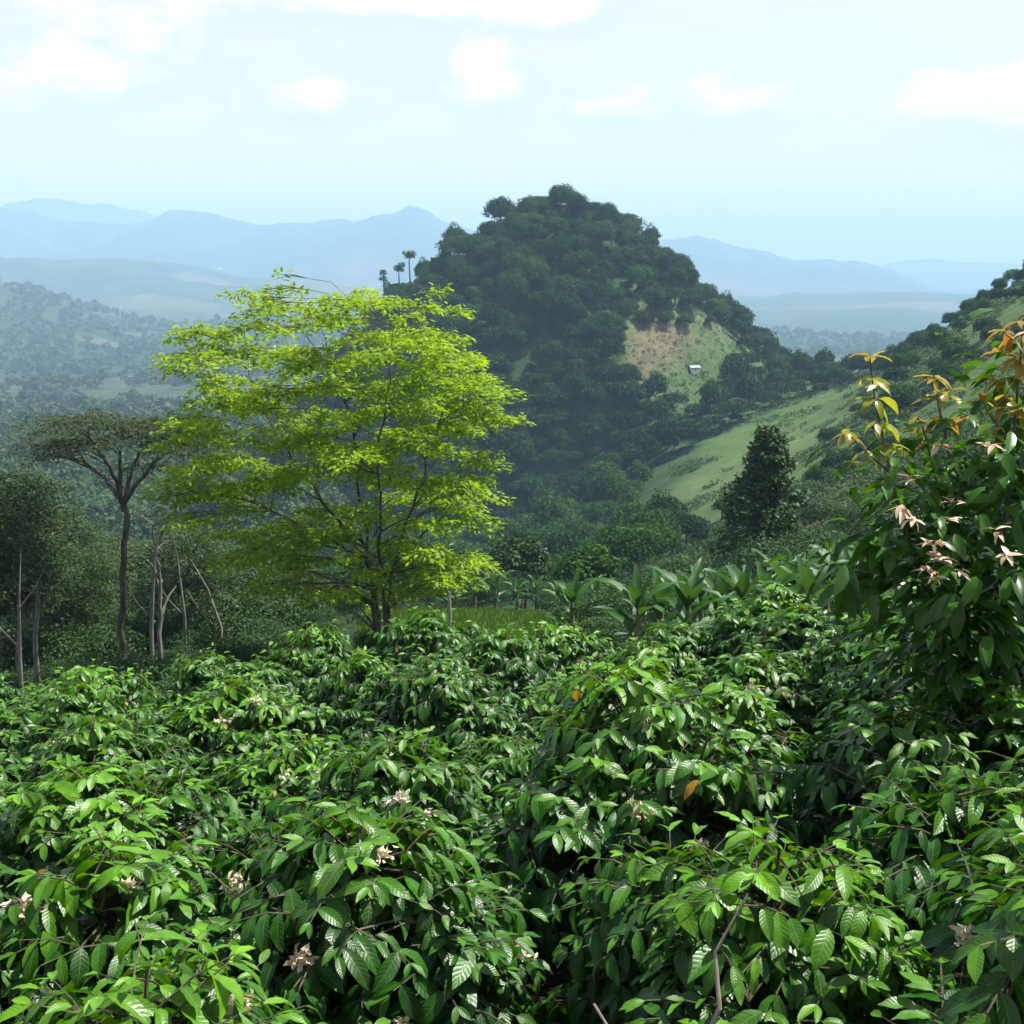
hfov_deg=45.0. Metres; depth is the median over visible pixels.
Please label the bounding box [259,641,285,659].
undergrowth shrub
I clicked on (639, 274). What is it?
hill tree
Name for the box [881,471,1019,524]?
undergrowth shrub
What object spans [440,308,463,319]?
hill tree
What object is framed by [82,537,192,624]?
slender tree
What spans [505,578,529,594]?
valley tree
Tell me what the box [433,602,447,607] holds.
undergrowth shrub
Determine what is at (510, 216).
hill tree
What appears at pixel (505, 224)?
hill tree
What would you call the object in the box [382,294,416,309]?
hill tree
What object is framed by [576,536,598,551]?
valley tree
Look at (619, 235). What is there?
hill tree
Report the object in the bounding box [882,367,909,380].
slope tree
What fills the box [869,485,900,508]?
undergrowth shrub
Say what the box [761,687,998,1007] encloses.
coffee bush
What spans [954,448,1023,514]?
undergrowth shrub
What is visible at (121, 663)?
undergrowth shrub
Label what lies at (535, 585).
banana plant
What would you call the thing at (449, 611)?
fence post
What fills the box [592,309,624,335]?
hill tree
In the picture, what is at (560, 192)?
hill tree
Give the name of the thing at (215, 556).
slender tree
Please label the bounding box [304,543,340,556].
valley tree
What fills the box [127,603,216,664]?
undergrowth shrub
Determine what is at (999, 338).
slope tree
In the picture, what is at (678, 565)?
undergrowth shrub
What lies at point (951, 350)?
slope tree
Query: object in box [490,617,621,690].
coffee bush
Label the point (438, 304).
hill tree
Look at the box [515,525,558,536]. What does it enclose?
valley tree
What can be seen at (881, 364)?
slope tree
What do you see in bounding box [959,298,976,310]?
slope tree
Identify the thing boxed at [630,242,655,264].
hill tree
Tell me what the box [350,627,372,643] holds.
undergrowth shrub
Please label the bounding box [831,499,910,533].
undergrowth shrub
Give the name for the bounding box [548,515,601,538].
valley tree
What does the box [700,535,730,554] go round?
undergrowth shrub
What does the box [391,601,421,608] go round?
undergrowth shrub
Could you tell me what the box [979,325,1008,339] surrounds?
slope tree
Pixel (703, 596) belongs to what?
banana plant
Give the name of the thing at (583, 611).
undergrowth shrub
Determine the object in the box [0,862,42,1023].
coffee bush
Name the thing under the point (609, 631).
undergrowth shrub
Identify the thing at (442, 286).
hill tree
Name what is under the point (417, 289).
hill tree
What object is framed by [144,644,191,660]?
undergrowth shrub
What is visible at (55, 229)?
mountains
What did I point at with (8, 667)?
undergrowth shrub
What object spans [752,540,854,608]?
undergrowth shrub
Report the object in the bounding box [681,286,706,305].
hill tree
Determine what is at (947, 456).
undergrowth shrub
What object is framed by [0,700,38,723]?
coffee bush
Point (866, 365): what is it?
ridge tree
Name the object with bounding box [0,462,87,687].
slender tree
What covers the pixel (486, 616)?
grass
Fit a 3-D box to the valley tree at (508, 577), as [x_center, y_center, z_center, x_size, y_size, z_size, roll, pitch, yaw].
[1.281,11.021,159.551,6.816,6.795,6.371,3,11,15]
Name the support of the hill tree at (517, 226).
on the conical hill at (522, 355)
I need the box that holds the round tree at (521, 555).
[495,535,554,608]
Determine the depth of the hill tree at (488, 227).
404.89 m
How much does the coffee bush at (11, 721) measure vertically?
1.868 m
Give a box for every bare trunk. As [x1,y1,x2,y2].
[0,552,47,693]
[125,514,178,661]
[162,525,199,650]
[188,558,227,644]
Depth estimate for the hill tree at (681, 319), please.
380.76 m
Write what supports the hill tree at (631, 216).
on the conical hill at (522, 355)
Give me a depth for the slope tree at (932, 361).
202.64 m
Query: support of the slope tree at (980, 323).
on the ground at (730, 444)
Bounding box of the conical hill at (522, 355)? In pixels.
[305,217,855,496]
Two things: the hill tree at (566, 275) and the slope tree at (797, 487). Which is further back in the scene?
the hill tree at (566, 275)
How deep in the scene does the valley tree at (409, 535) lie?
230.55 m
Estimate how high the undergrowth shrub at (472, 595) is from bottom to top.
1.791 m
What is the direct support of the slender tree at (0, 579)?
on the ground at (730, 444)
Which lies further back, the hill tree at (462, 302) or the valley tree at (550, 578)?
the hill tree at (462, 302)
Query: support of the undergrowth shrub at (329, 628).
on the ground at (730, 444)
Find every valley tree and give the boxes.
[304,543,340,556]
[304,554,344,579]
[321,561,388,598]
[356,533,417,604]
[399,546,441,591]
[400,532,425,553]
[434,538,478,556]
[439,551,495,605]
[486,526,529,585]
[502,572,532,586]
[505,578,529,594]
[509,558,579,585]
[510,551,586,583]
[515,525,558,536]
[536,520,564,545]
[542,525,590,556]
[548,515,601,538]
[551,560,595,581]
[568,516,596,531]
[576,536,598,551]
[582,499,622,527]
[582,542,637,585]
[585,467,630,502]
[592,529,676,577]
[594,517,683,567]
[603,569,624,583]
[608,497,645,526]
[617,562,641,576]
[621,506,683,540]
[636,555,658,570]
[642,488,688,552]
[662,509,711,554]
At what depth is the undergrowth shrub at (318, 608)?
57.44 m
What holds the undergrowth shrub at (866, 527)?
on the ground at (730, 444)
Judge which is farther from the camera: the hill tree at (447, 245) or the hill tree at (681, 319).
the hill tree at (447, 245)
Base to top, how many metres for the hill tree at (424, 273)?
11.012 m
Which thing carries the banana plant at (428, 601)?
on the ground at (730, 444)
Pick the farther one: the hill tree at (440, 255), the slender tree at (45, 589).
the hill tree at (440, 255)
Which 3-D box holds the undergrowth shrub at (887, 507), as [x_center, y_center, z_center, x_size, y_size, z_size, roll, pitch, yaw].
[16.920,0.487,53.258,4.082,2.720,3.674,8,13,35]
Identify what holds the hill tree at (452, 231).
on the conical hill at (522, 355)
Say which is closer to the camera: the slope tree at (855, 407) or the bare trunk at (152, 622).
the bare trunk at (152, 622)
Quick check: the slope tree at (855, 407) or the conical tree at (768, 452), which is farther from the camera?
the slope tree at (855, 407)
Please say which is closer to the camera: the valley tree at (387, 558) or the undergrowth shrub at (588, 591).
the undergrowth shrub at (588, 591)
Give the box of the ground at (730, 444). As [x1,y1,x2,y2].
[14,284,1023,1023]
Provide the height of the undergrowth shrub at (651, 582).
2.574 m
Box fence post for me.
[448,591,451,625]
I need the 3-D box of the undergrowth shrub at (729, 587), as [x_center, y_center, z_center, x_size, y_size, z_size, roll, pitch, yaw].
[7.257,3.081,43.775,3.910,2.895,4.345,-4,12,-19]
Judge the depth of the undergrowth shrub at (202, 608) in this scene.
50.70 m
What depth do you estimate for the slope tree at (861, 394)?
253.08 m
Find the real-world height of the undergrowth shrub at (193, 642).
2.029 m
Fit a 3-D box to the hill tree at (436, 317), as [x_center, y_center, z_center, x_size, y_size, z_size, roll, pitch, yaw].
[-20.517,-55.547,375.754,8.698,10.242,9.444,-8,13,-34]
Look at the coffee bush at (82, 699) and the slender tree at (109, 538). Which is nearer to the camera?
the coffee bush at (82, 699)
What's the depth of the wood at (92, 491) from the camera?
1029.92 m
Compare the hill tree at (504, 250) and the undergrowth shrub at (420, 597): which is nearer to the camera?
the undergrowth shrub at (420, 597)
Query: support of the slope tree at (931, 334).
on the ground at (730, 444)
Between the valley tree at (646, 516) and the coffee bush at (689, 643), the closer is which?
the coffee bush at (689, 643)
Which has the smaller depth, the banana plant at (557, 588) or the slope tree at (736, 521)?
the banana plant at (557, 588)
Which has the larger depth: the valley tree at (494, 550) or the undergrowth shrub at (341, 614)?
the valley tree at (494, 550)
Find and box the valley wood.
[21,459,653,558]
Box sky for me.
[0,0,1023,265]
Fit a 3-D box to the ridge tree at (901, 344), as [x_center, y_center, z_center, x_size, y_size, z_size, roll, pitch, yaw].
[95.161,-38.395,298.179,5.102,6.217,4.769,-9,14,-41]
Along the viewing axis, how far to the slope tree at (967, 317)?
247.78 m
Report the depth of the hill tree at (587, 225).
394.83 m
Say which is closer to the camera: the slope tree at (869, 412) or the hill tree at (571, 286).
the slope tree at (869, 412)
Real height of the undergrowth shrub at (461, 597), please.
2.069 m
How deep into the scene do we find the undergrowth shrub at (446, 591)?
63.71 m
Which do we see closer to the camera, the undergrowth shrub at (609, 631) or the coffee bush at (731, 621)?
the coffee bush at (731, 621)
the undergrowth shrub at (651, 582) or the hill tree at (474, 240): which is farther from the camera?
the hill tree at (474, 240)
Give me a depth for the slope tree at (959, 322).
241.54 m
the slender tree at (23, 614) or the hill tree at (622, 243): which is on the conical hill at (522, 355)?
the hill tree at (622, 243)
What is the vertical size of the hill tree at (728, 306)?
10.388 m
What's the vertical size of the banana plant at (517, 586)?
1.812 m
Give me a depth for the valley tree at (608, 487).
257.71 m
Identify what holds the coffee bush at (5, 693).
on the ground at (730, 444)
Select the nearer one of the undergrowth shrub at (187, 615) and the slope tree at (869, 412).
the undergrowth shrub at (187, 615)
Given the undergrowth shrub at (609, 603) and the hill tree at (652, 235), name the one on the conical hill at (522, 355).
the hill tree at (652, 235)
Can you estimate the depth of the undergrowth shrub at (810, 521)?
95.04 m
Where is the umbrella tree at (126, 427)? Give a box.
[0,403,250,660]
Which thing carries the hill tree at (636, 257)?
on the conical hill at (522, 355)
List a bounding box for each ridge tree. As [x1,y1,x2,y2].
[822,364,845,388]
[840,371,852,380]
[847,355,868,376]
[863,360,874,369]
[874,352,885,363]
[883,344,904,356]
[896,341,915,353]
[926,323,939,330]
[941,311,958,323]
[976,288,992,299]
[990,278,1008,288]
[1001,268,1023,282]
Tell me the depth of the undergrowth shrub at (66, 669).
29.81 m
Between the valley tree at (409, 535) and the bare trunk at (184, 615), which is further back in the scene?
the valley tree at (409, 535)
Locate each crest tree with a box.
[373,269,391,317]
[392,262,405,286]
[402,251,416,283]
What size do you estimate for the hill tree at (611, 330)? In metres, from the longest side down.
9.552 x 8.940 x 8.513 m
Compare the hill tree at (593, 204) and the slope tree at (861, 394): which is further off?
the hill tree at (593, 204)
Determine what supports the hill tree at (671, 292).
on the conical hill at (522, 355)
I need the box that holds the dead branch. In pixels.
[593,893,748,1023]
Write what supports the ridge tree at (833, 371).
on the ground at (730, 444)
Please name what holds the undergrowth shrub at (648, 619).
on the ground at (730, 444)
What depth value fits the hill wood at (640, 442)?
350.51 m
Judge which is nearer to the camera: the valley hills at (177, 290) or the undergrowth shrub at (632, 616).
the undergrowth shrub at (632, 616)
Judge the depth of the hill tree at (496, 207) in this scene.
413.78 m
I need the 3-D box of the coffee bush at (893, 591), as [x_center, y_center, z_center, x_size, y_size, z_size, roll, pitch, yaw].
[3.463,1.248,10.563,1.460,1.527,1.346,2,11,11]
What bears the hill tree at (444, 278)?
on the conical hill at (522, 355)
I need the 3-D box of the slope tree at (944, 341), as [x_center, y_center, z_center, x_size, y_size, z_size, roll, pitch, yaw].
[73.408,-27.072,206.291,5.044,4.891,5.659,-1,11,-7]
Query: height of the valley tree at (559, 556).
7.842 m
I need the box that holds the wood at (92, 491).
[0,278,910,549]
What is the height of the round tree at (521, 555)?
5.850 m
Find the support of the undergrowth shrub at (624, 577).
on the ground at (730, 444)
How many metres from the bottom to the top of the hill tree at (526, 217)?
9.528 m
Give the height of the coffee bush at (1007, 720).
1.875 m
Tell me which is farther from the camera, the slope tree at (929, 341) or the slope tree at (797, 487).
the slope tree at (929, 341)
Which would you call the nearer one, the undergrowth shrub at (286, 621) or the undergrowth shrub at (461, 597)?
the undergrowth shrub at (286, 621)
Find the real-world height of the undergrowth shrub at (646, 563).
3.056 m
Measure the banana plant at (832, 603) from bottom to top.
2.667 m
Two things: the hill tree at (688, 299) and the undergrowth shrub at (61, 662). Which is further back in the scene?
the hill tree at (688, 299)
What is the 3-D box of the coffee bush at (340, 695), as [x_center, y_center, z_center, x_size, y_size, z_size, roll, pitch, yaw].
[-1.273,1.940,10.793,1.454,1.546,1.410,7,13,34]
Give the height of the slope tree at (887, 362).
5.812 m
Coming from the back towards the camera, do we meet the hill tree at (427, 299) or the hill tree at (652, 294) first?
the hill tree at (427, 299)
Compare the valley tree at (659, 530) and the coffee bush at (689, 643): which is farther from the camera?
the valley tree at (659, 530)
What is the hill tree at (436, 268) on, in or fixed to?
on the conical hill at (522, 355)
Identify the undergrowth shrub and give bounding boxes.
[0,610,84,687]
[0,616,17,633]
[0,625,28,651]
[0,651,45,672]
[0,666,35,689]
[10,630,82,676]
[23,658,71,685]
[34,652,101,680]
[38,620,148,671]
[43,654,118,684]
[58,608,156,664]
[89,649,180,690]
[96,603,215,657]
[102,649,168,684]
[107,659,212,701]
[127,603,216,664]
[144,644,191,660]
[147,650,207,676]
[154,615,227,654]
[161,648,204,668]
[165,646,210,661]
[173,581,254,638]
[189,592,287,654]
[193,567,328,643]
[195,638,270,667]
[209,586,311,632]
[225,625,297,658]
[240,616,303,643]
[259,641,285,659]
[283,608,310,638]
[299,607,339,628]
[300,602,329,614]
[312,583,379,623]
[315,618,343,633]
[324,607,365,615]
[329,608,349,617]
[350,612,375,621]
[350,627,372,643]
[350,634,384,656]
[358,615,395,634]
[368,579,415,608]
[385,598,411,608]
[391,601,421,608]
[410,589,441,605]
[420,599,447,607]
[420,640,437,652]
[423,581,470,606]
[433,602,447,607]
[443,581,490,606]
[455,583,493,606]
[455,599,493,607]
[458,579,507,607]
[491,591,514,606]
[501,583,532,607]
[525,584,550,607]
[527,582,553,601]
[531,591,559,610]
[531,592,550,608]
[538,584,563,609]
[543,587,629,632]
[559,585,593,599]
[570,613,632,652]
[584,594,622,610]
[587,610,644,645]
[594,574,692,636]
[605,571,654,623]
[614,572,631,584]
[618,570,661,586]
[622,603,681,632]
[633,556,678,578]
[648,553,703,575]
[651,555,740,580]
[668,597,709,623]
[671,561,758,609]
[682,549,728,570]
[688,549,721,564]
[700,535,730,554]
[707,539,737,557]
[719,534,833,581]
[724,533,827,573]
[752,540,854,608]
[763,528,824,551]
[775,522,861,553]
[792,508,826,527]
[800,496,851,526]
[812,514,844,535]
[825,503,883,537]
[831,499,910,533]
[839,504,900,532]
[844,518,902,538]
[848,487,906,507]
[857,526,918,566]
[858,497,951,532]
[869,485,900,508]
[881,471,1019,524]
[892,470,959,500]
[911,500,982,546]
[939,445,987,481]
[941,467,987,496]
[947,450,1003,509]
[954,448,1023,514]
[955,433,1020,507]
[982,486,1020,516]
[991,416,1023,432]
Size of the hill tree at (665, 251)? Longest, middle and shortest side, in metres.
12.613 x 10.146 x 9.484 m
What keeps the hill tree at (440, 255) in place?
on the conical hill at (522, 355)
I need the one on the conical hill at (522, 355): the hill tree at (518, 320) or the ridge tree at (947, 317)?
the hill tree at (518, 320)
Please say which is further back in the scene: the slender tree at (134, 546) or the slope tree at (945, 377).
the slope tree at (945, 377)
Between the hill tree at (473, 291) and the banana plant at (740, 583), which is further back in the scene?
the hill tree at (473, 291)
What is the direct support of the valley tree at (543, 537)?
on the ground at (730, 444)
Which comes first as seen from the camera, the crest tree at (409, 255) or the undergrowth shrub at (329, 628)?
the undergrowth shrub at (329, 628)
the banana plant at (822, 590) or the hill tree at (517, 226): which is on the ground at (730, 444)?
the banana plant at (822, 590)
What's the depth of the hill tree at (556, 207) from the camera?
421.88 m
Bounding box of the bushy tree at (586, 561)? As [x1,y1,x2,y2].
[552,542,622,581]
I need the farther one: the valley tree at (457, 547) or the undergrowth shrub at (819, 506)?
the valley tree at (457, 547)
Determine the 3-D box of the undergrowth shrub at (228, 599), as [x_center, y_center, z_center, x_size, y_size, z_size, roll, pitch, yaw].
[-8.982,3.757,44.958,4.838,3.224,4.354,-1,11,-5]
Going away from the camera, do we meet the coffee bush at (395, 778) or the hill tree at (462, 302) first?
the coffee bush at (395, 778)
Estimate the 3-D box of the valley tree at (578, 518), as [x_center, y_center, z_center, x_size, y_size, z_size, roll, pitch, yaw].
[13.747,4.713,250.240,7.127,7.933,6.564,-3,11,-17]
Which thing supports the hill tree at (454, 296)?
on the conical hill at (522, 355)
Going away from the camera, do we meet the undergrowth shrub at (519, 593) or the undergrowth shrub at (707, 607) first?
the undergrowth shrub at (707, 607)
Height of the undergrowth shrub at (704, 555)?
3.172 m
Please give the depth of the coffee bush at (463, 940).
4.24 m
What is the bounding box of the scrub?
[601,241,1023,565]
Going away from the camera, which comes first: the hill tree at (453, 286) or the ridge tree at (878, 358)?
the ridge tree at (878, 358)
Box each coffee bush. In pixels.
[0,671,25,706]
[0,673,183,794]
[0,698,46,775]
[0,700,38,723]
[0,708,208,873]
[0,752,263,994]
[0,758,25,787]
[0,781,46,903]
[0,817,355,1023]
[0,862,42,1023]
[0,909,390,1023]
[8,665,143,722]
[10,657,168,740]
[136,672,344,807]
[148,642,235,733]
[165,792,550,1023]
[180,733,364,874]
[183,655,324,752]
[242,724,568,1003]
[251,619,375,744]
[302,645,434,756]
[338,652,534,797]
[364,603,499,689]
[438,622,559,726]
[447,723,576,917]
[476,648,809,992]
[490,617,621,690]
[506,656,649,769]
[516,809,995,1023]
[566,637,714,710]
[605,674,852,854]
[608,619,729,681]
[663,645,836,761]
[698,581,834,674]
[732,598,849,733]
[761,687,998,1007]
[792,625,1021,818]
[798,573,986,712]
[803,731,1023,1012]
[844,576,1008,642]
[870,804,1023,1023]
[892,651,1023,823]
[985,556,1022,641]
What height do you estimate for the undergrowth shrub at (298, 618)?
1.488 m
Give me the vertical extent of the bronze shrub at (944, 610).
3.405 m
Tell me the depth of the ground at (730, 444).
260.12 m
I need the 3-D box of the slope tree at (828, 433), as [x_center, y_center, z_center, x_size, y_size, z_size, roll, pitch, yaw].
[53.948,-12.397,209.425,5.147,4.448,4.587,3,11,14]
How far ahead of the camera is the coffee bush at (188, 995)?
3.13 m
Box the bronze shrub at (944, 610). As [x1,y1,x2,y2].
[764,308,1023,822]
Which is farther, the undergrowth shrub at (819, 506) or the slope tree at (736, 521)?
the slope tree at (736, 521)
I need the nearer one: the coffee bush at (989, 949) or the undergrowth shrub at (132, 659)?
the coffee bush at (989, 949)
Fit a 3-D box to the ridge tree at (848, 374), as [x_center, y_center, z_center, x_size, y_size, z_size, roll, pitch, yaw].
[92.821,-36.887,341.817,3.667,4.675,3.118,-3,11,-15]
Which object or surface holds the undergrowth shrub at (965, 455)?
on the ground at (730, 444)
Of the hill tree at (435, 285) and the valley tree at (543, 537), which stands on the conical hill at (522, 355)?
the hill tree at (435, 285)
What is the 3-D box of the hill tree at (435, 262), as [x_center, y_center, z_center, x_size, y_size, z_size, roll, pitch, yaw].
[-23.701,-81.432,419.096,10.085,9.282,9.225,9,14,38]
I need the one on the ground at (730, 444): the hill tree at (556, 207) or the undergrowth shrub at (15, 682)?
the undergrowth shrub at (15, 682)
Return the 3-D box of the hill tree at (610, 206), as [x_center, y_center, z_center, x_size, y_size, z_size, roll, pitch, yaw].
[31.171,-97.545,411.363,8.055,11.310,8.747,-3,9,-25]
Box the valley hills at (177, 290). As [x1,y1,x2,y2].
[0,249,988,402]
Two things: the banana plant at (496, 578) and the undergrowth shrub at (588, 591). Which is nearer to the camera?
the banana plant at (496, 578)
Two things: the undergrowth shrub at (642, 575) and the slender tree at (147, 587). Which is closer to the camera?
the slender tree at (147, 587)
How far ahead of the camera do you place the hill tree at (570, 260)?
383.47 m
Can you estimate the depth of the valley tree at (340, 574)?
121.92 m
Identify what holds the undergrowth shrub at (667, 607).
on the ground at (730, 444)
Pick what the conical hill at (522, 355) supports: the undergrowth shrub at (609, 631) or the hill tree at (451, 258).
the hill tree at (451, 258)
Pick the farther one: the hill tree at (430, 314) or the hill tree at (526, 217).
the hill tree at (526, 217)
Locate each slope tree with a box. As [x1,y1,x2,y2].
[711,497,728,512]
[725,512,751,527]
[785,485,807,496]
[801,463,834,484]
[815,426,842,443]
[817,447,863,471]
[848,402,861,414]
[852,437,890,457]
[856,392,867,399]
[858,403,894,423]
[873,361,885,371]
[876,358,901,368]
[878,382,915,408]
[879,388,922,419]
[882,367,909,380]
[883,352,913,367]
[884,435,902,445]
[892,354,915,367]
[899,343,915,353]
[900,351,922,370]
[905,330,927,350]
[910,331,939,353]
[922,355,948,368]
[923,337,940,347]
[925,325,953,344]
[926,373,955,389]
[930,361,960,375]
[934,335,968,350]
[941,341,977,363]
[949,317,967,330]
[954,310,970,316]
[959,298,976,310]
[963,314,972,321]
[972,317,1000,330]
[973,297,995,311]
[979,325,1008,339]
[989,288,1009,303]
[992,333,1011,341]
[1007,288,1023,296]
[1013,326,1021,334]
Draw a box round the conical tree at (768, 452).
[705,422,813,569]
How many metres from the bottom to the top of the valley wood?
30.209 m
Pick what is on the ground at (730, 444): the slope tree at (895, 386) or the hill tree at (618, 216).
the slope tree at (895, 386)
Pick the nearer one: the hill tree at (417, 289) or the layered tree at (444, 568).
the layered tree at (444, 568)
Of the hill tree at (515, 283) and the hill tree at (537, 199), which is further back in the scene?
the hill tree at (537, 199)
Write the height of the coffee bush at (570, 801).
2.005 m
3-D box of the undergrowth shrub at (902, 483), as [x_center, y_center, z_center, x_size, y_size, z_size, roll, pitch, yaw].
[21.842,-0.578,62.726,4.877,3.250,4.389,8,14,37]
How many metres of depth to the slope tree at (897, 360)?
239.72 m
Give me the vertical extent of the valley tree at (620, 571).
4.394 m
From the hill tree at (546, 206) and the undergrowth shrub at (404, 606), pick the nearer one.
the undergrowth shrub at (404, 606)
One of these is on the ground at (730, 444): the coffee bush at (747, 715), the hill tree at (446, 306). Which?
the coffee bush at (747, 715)
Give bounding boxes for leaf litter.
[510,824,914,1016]
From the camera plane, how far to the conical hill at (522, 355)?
367.39 m
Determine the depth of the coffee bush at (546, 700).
9.14 m
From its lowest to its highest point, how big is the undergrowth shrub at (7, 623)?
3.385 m
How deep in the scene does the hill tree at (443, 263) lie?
404.96 m
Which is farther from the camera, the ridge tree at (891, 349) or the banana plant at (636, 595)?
the ridge tree at (891, 349)
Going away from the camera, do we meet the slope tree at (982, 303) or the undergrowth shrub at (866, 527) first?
the undergrowth shrub at (866, 527)
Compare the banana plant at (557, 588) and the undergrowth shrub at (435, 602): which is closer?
the banana plant at (557, 588)
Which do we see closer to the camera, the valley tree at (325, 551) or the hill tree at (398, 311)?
the valley tree at (325, 551)
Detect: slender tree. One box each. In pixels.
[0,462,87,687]
[0,464,54,596]
[0,503,64,626]
[0,521,89,673]
[1,527,118,665]
[26,503,120,659]
[29,548,138,644]
[75,528,140,626]
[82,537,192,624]
[115,507,176,660]
[126,558,224,648]
[136,520,239,651]
[156,542,253,606]
[192,544,291,649]
[246,557,330,610]
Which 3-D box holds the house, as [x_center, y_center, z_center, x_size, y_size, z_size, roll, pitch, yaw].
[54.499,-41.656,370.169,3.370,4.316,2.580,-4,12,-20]
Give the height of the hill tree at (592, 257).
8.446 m
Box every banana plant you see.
[413,572,443,605]
[438,579,469,607]
[455,560,489,607]
[476,569,514,607]
[500,576,535,608]
[521,574,547,609]
[542,570,612,638]
[544,581,570,606]
[579,574,610,599]
[585,563,696,651]
[599,573,630,595]
[614,569,698,642]
[641,556,726,634]
[674,571,765,633]
[676,564,729,630]
[699,556,784,635]
[718,564,767,608]
[746,561,782,606]
[751,548,819,601]
[756,555,848,626]
[761,545,818,585]
[790,538,835,619]
[810,538,854,620]
[811,529,895,619]
[813,539,853,611]
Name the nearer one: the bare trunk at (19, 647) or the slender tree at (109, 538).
the bare trunk at (19, 647)
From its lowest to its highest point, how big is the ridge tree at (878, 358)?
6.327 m
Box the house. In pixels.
[688,366,699,375]
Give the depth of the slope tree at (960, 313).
285.33 m
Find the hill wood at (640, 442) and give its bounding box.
[246,211,871,517]
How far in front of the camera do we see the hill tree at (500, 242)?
391.69 m
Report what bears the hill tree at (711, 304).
on the conical hill at (522, 355)
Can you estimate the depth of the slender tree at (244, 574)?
48.99 m
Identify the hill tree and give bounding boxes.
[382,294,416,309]
[385,281,415,294]
[388,289,402,300]
[395,307,410,316]
[401,308,418,323]
[407,282,427,294]
[407,284,428,308]
[413,256,429,276]
[417,268,433,286]
[422,273,443,283]
[423,260,439,267]
[423,293,434,309]
[425,311,438,323]
[427,261,446,274]
[427,289,465,304]
[429,282,442,292]
[430,312,454,333]
[434,234,472,254]
[435,252,451,260]
[435,300,456,306]
[437,253,451,268]
[439,275,448,282]
[440,280,448,290]
[440,304,458,312]
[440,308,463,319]
[441,221,466,253]
[444,256,476,293]
[444,279,468,293]
[447,253,479,268]
[450,317,468,335]
[456,272,480,297]
[457,300,469,307]
[458,232,493,252]
[460,302,474,318]
[461,325,478,338]
[462,236,494,247]
[464,285,485,297]
[465,250,484,266]
[467,303,483,324]
[474,220,503,235]
[474,241,500,259]
[477,301,500,327]
[480,195,517,225]
[480,277,494,290]
[492,226,511,236]
[493,237,514,250]
[494,308,515,323]
[495,218,511,228]
[495,245,523,255]
[497,269,509,299]
[498,267,530,314]
[500,315,532,329]
[501,251,525,269]
[503,207,517,214]
[504,210,519,221]
[508,211,545,224]
[510,219,530,241]
[512,267,530,305]
[515,194,558,205]
[515,198,538,213]
[517,256,551,296]
[520,249,539,259]
[521,222,544,243]
[526,286,589,323]
[529,239,549,259]
[538,199,554,212]
[546,216,569,231]
[546,276,587,296]
[547,232,572,274]
[548,183,576,210]
[549,204,563,213]
[554,274,579,285]
[555,251,587,276]
[557,324,578,346]
[562,190,582,204]
[564,305,588,324]
[565,206,583,219]
[567,193,590,219]
[567,234,588,249]
[575,250,591,265]
[575,252,597,264]
[577,220,621,250]
[582,272,607,293]
[583,201,599,211]
[587,219,616,256]
[590,206,611,242]
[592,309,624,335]
[594,201,617,218]
[595,259,616,273]
[597,323,625,340]
[599,227,626,251]
[606,266,620,287]
[609,205,621,223]
[609,301,633,316]
[610,245,631,257]
[611,287,627,301]
[612,217,626,225]
[614,222,638,234]
[617,321,628,330]
[618,229,632,241]
[618,239,633,246]
[619,212,646,229]
[619,247,650,266]
[619,281,633,287]
[621,219,642,234]
[624,264,655,300]
[624,291,633,298]
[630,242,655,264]
[636,284,644,291]
[636,311,652,321]
[638,222,662,247]
[641,281,667,321]
[647,300,662,311]
[651,246,676,267]
[656,251,693,272]
[658,310,674,325]
[662,286,683,310]
[664,259,688,305]
[675,315,695,325]
[676,255,694,268]
[677,293,703,312]
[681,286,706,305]
[686,265,700,287]
[693,282,712,308]
[702,298,726,317]
[703,282,718,304]
[704,314,716,322]
[706,294,725,300]
[706,306,729,323]
[718,298,731,322]
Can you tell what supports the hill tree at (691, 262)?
on the conical hill at (522, 355)
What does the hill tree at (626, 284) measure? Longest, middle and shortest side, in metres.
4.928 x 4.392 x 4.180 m
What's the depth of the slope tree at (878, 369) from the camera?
280.11 m
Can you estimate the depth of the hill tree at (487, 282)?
384.10 m
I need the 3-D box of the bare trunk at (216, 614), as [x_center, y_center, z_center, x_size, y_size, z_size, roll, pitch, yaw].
[-10.077,3.466,41.429,1.607,3.904,0.194,0,11,0]
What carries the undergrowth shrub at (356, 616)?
on the ground at (730, 444)
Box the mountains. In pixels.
[0,198,1023,294]
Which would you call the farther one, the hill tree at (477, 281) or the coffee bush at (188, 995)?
the hill tree at (477, 281)
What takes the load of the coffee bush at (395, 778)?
on the ground at (730, 444)
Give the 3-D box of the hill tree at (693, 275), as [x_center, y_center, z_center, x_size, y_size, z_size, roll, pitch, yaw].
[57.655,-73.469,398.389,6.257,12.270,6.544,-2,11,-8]
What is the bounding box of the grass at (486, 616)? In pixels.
[353,606,597,659]
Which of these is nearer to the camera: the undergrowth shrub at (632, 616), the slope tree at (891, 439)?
the undergrowth shrub at (632, 616)
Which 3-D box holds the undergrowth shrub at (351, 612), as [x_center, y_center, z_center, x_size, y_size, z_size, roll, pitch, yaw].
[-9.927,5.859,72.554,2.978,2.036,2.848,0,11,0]
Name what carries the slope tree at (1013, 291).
on the ground at (730, 444)
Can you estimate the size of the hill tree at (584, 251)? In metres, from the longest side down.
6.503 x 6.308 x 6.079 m
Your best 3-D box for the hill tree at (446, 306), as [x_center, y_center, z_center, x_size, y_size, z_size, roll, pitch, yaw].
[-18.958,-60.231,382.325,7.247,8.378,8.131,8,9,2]
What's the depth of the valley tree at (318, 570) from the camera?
211.38 m
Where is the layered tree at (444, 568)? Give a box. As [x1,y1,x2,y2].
[138,266,536,646]

